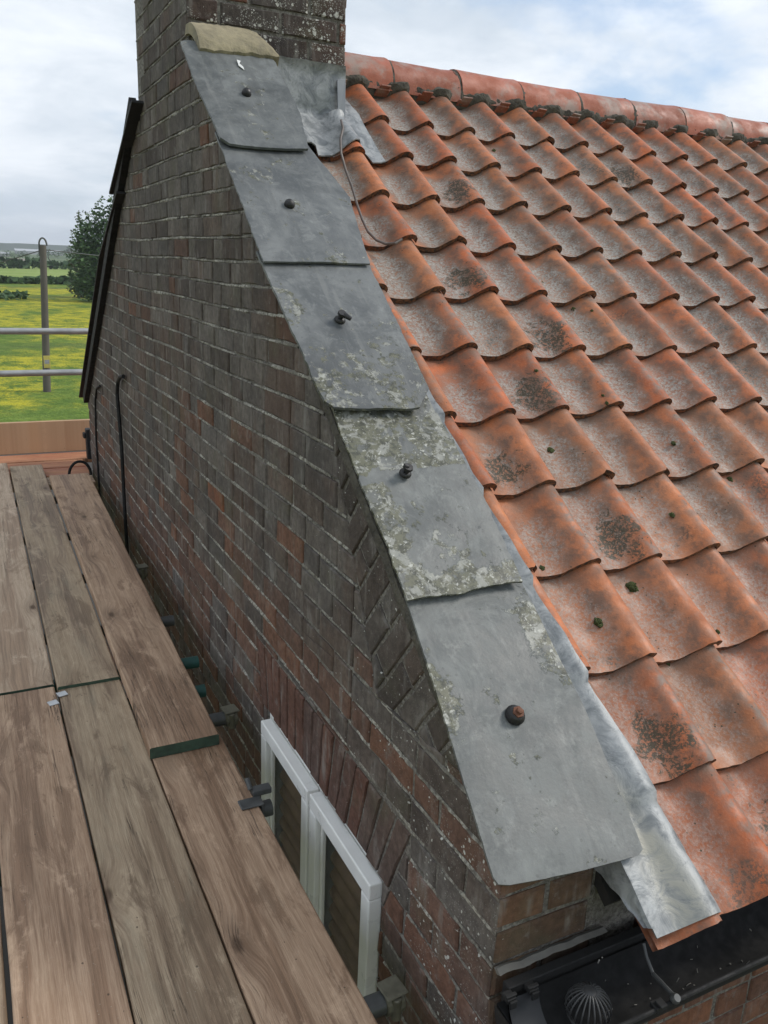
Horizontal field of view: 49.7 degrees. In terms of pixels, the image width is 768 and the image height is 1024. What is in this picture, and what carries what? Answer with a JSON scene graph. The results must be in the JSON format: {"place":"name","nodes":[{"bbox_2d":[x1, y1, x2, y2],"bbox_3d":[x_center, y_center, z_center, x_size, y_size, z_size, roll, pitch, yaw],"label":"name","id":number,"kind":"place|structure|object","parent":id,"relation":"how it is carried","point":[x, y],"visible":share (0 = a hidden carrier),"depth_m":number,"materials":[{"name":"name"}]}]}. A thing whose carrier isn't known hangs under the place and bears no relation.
{"place":"outdoors","nodes":[
{"label":"outdoors","id":0,"kind":"place"},
{"bbox_2d":[0,243,73,251],"bbox_3d":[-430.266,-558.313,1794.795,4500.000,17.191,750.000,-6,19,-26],"label":"hills","id":1,"kind":"structure","parent":0,"point":[8,246],"depth_m":1343.58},
{"bbox_2d":[14,248,62,255],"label":"barn","id":2,"kind":"structure","parent":0,"point":[16,250],"depth_m":719.91,"materials":[{"name":"white metal"}]},
{"bbox_2d":[0,250,91,421],"bbox_3d":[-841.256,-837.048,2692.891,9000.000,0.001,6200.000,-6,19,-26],"label":"meadow","id":3,"kind":"structure","parent":0,"point":[24,398],"depth_m":42.77,"materials":[{"name":"green plant"}]},
{"bbox_2d":[0,250,13,257],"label":"tree","id":4,"kind":"object","parent":3,"relation":"on","point":[6,254],"visible":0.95,"depth_m":405.38,"materials":[{"name":"green plant"}]},
{"bbox_2d":[0,289,29,300],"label":"scrub","id":5,"kind":"object","parent":3,"relation":"on","point":[6,294],"visible":1,"depth_m":83.60,"materials":[{"name":"green plant"}]},
{"bbox_2d":[15,250,30,257],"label":"tree","id":6,"kind":"object","parent":3,"relation":"on","point":[20,254],"visible":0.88,"depth_m":433.28,"materials":[{"name":"green plant"}]},
{"bbox_2d":[38,237,50,391],"bbox_3d":[-12.107,-6.991,29.648,0.512,5.401,0.311,-6,19,-26],"label":"utility pole","id":7,"kind":"object","parent":3,"relation":"on","point":[44,321],"visible":1,"depth_m":29.54,"materials":[{"name":"grey wood"}]},
{"bbox_2d":[0,251,38,262],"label":"overhead wire","id":8,"kind":"object","parent":7,"relation":"attached to","point":[19,256],"visible":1,"depth_m":29.42,"materials":[{"name":"grey metal"}]},
{"bbox_2d":[46,249,98,255],"bbox_3d":[-10.317,-14.223,45.866,0.033,0.780,35.246,4,17,4],"label":"overhead wire","id":9,"kind":"object","parent":7,"relation":"attached to","point":[71,252],"visible":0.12,"depth_m":31.14,"materials":[{"name":"grey metal"}]},
{"bbox_2d":[0,275,90,284],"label":"hedge","id":10,"kind":"object","parent":3,"relation":"on","point":[63,279],"visible":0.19,"depth_m":121.50,"materials":[{"name":"green plant"}]},
{"bbox_2d":[0,256,91,268],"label":"hedge","id":11,"kind":"object","parent":3,"relation":"on","point":[28,262],"visible":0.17,"depth_m":210.69,"materials":[{"name":"green plant"}]},
{"bbox_2d":[36,249,58,259],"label":"tree","id":12,"kind":"object","parent":3,"relation":"on","point":[47,253],"visible":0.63,"depth_m":414.24,"materials":[{"name":"green plant"}]},
{"bbox_2d":[58,246,74,256],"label":"tree","id":13,"kind":"object","parent":3,"relation":"on","point":[67,249],"visible":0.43,"depth_m":542.47,"materials":[{"name":"green plant"}]},
{"bbox_2d":[66,210,91,297],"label":"pale tree","id":14,"kind":"object","parent":3,"relation":"on","point":[72,266],"visible":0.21,"depth_m":90.53,"materials":[{"name":"green plant"}]},
{"bbox_2d":[65,195,112,300],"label":"dense tree","id":15,"kind":"object","parent":3,"relation":"on","point":[90,246],"visible":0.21,"depth_m":83.49,"materials":[{"name":"green plant"}]},
{"bbox_2d":[0,451,91,463],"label":"scaffold board","id":16,"kind":"object","parent":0,"point":[43,457],"visible":0.17,"depth_m":6.40,"materials":[{"name":"brown wood"}]},
{"bbox_2d":[0,419,89,454],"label":"toe board","id":17,"kind":"object","parent":16,"relation":"on","point":[26,437],"visible":0.28,"depth_m":6.49,"materials":[{"name":"brown wood"}]},
{"bbox_2d":[7,459,86,470],"bbox_3d":[-3.247,-0.263,5.857,2.155,0.038,0.220,-6,19,-26],"label":"scaffold board","id":18,"kind":"object","parent":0,"point":[56,464],"visible":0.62,"depth_m":6.21,"materials":[{"name":"brown wood"}]},
{"bbox_2d":[9,467,88,479],"bbox_3d":[-3.141,-0.195,5.654,2.155,0.038,0.220,-6,19,-26],"label":"scaffold board","id":19,"kind":"object","parent":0,"point":[62,471],"visible":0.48,"depth_m":6.05,"materials":[{"name":"brown wood"}]},
{"bbox_2d":[0,463,53,695],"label":"scaffold board","id":20,"kind":"object","parent":19,"relation":"on","point":[24,663],"visible":0.99,"depth_m":3.53,"materials":[{"name":"wood"}]},
{"bbox_2d":[0,450,133,1023],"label":"yard","id":21,"kind":"structure","parent":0,"point":[7,982],"depth_m":6.61,"materials":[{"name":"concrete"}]},
{"bbox_2d":[79,0,767,1023],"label":"brick house","id":22,"kind":"structure","parent":21,"relation":"on","point":[487,760],"depth_m":2.36,"materials":[{"name":"brick"}]},
{"bbox_2d":[94,385,100,496],"bbox_3d":[-1.961,-0.301,5.750,0.014,1.205,0.329,-6,19,-26],"label":"wall cable","id":23,"kind":"object","parent":22,"relation":"attached to","point":[95,410],"depth_m":5.83,"materials":[{"name":"black plastic"}]},
{"bbox_2d":[115,374,128,553],"bbox_3d":[-1.505,-0.214,4.811,0.021,1.196,0.257,-6,19,-26],"label":"wall cable","id":24,"kind":"object","parent":22,"relation":"attached to","point":[119,378],"depth_m":4.83,"materials":[{"name":"black plastic"}]},
{"bbox_2d":[261,713,383,996],"bbox_3d":[-0.208,1.402,2.586,0.101,1.299,0.858,-6,19,-26],"label":"window","id":25,"kind":"structure","parent":22,"relation":"in","point":[334,871],"depth_m":2.38,"materials":[{"name":"white plastic"}]},
{"bbox_2d":[339,119,402,244],"bbox_3d":[-0.091,-1.160,2.877,0.097,0.449,0.586,-5,18,-24],"label":"loose cable","id":26,"kind":"object","parent":22,"relation":"attached to","point":[357,205],"visible":1,"depth_m":2.83,"materials":[{"name":"grey rubber"}]},
{"bbox_2d":[547,447,554,452],"bbox_3d":[0.473,-0.173,2.357,0.028,0.022,0.026,-6,19,-26],"label":"moss clump","id":27,"kind":"object","parent":22,"relation":"on","point":[550,450],"visible":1,"depth_m":2.35,"materials":[{"name":"green plant"}]},
{"bbox_2d":[593,618,602,627],"bbox_3d":[0.512,0.263,1.979,0.027,0.019,0.025,12,19,29],"label":"moss clump","id":28,"kind":"object","parent":22,"relation":"on","point":[598,622],"visible":1,"depth_m":1.97,"materials":[{"name":"green plant"}]},
{"bbox_2d":[625,581,638,591],"bbox_3d":[0.634,0.193,2.118,0.038,0.028,0.034,-6,19,-26],"label":"moss clump","id":29,"kind":"object","parent":22,"relation":"on","point":[631,586],"visible":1,"depth_m":2.11,"materials":[{"name":"green plant"}]},
{"bbox_3d":[-4.187,0.382,6.138,0.048,5.400,0.048,-6,19,-26],"label":"scaffold upright","id":30,"kind":"object","parent":21,"relation":"on","visible":0},
{"bbox_2d":[0,369,82,376],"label":"guard rail","id":31,"kind":"object","parent":30,"relation":"attached to","point":[19,373],"visible":0.3,"depth_m":6.40,"materials":[{"name":"silver metal"}]},
{"bbox_2d":[0,328,87,334],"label":"guard rail","id":32,"kind":"object","parent":30,"relation":"attached to","point":[70,331],"visible":0.28,"depth_m":6.34,"materials":[{"name":"silver metal"}]},
{"bbox_2d":[0,0,767,245],"label":"sky","id":33,"kind":"structure","parent":0,"point":[68,68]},
{"bbox_3d":[-0.821,0.762,2.984,0.048,0.048,6.400,-6,19,-26],"label":"ledger tube","id":34,"kind":"object","parent":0,"visible":0},
{"bbox_2d":[11,475,95,492],"bbox_3d":[-3.036,-0.128,5.454,2.155,0.038,0.210,-6,19,-26],"label":"tube","id":35,"kind":"object","parent":34,"relation":"on","point":[91,476],"visible":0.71,"depth_m":5.80,"materials":[{"name":"grey metal"}]},
{"bbox_2d":[10,464,119,692],"bbox_3d":[-1.817,0.158,4.476,0.215,0.039,3.440,-6,18,-25],"label":"scaffold board","id":36,"kind":"object","parent":35,"relation":"on","point":[79,652],"visible":0.98,"depth_m":3.76,"materials":[{"name":"wood"}]},
{"bbox_2d":[68,460,91,474],"bbox_3d":[-2.154,-0.312,5.872,0.166,0.113,0.020,-6,19,-26],"label":"cable loop","id":37,"kind":"object","parent":35,"relation":"on","point":[80,461],"visible":0.95,"depth_m":5.86,"materials":[{"name":"black plastic"}]},
{"bbox_2d":[32,563,147,589],"bbox_3d":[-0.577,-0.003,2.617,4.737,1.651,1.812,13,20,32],"label":"scaffold tube","id":38,"kind":"object","parent":34,"relation":"on","point":[142,570],"visible":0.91,"depth_m":4.23,"materials":[{"name":"metal"}]},
{"bbox_2d":[44,615,174,644],"bbox_3d":[-1.852,0.577,3.267,2.035,0.048,0.048,-6,19,-26],"label":"scaffold tube","id":39,"kind":"object","parent":34,"relation":"on","point":[167,621],"visible":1,"depth_m":3.68,"materials":[{"name":"grey metal"}]},
{"bbox_2d":[53,656,198,691],"bbox_3d":[-1.661,0.696,2.900,2.035,0.048,0.048,-6,19,-26],"label":"scaffold tube","id":40,"kind":"object","parent":34,"relation":"on","point":[192,662],"visible":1,"depth_m":3.31,"materials":[{"name":"grey metal"}]},
{"bbox_2d":[60,684,205,723],"bbox_3d":[-1.570,0.763,2.688,2.000,0.048,0.048,-6,19,-26],"label":"scaffold tube","id":41,"kind":"object","parent":34,"relation":"on","point":[201,689],"visible":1,"depth_m":3.10,"materials":[{"name":"grey metal"}]},
{"bbox_2d":[0,799,273,886],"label":"scaffold tube","id":42,"kind":"object","parent":34,"relation":"on","point":[268,808],"visible":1,"depth_m":2.45,"materials":[{"name":"grey metal"}]},
{"bbox_2d":[56,680,252,1023],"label":"scaffold board","id":43,"kind":"object","parent":42,"relation":"on","point":[175,965],"visible":0.98,"depth_m":2.09,"materials":[{"name":"brown wood"}]},
{"bbox_2d":[68,704,239,756],"bbox_3d":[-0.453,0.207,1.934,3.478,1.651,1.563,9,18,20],"label":"scaffold tube","id":44,"kind":"object","parent":34,"relation":"on","point":[227,716],"visible":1,"depth_m":2.92,"materials":[{"name":"metal"}]},
{"bbox_2d":[0,911,7,1023],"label":"scaffold board","id":45,"kind":"object","parent":44,"relation":"on","point":[3,1012],"visible":1,"depth_m":1.76,"materials":[{"name":"brown wood"}]},
{"bbox_2d":[0,687,132,1023],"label":"scaffold board","id":46,"kind":"object","parent":44,"relation":"on","point":[64,967],"visible":1,"depth_m":2.04,"materials":[{"name":"brown wood"}]},
{"bbox_2d":[134,714,377,1023],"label":"scaffold board","id":47,"kind":"object","parent":44,"relation":"on","point":[287,964],"visible":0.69,"depth_m":2.02,"materials":[{"name":"brown wood"}]},
{"bbox_2d":[49,473,218,758],"bbox_3d":[-1.385,0.249,4.131,0.254,0.039,3.545,-5,18,-25],"label":"scaffold board","id":48,"kind":"object","parent":47,"relation":"on","point":[172,716],"visible":1,"depth_m":3.33,"materials":[{"name":"brown wood"}]},
{"bbox_2d":[237,777,271,814],"bbox_3d":[-0.375,0.826,2.407,0.105,0.089,0.089,-6,19,-26],"label":"scaffold clamp","id":49,"kind":"object","parent":47,"relation":"attached to","point":[257,792],"visible":0.9,"depth_m":2.40,"materials":[{"name":"grey metal"}]},
{"bbox_2d":[363,974,407,1021],"bbox_3d":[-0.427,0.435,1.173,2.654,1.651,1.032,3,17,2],"label":"scaffold tube","id":50,"kind":"object","parent":34,"relation":"on","point":[387,999],"visible":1,"depth_m":1.82,"materials":[{"name":"metal"}]}
]}

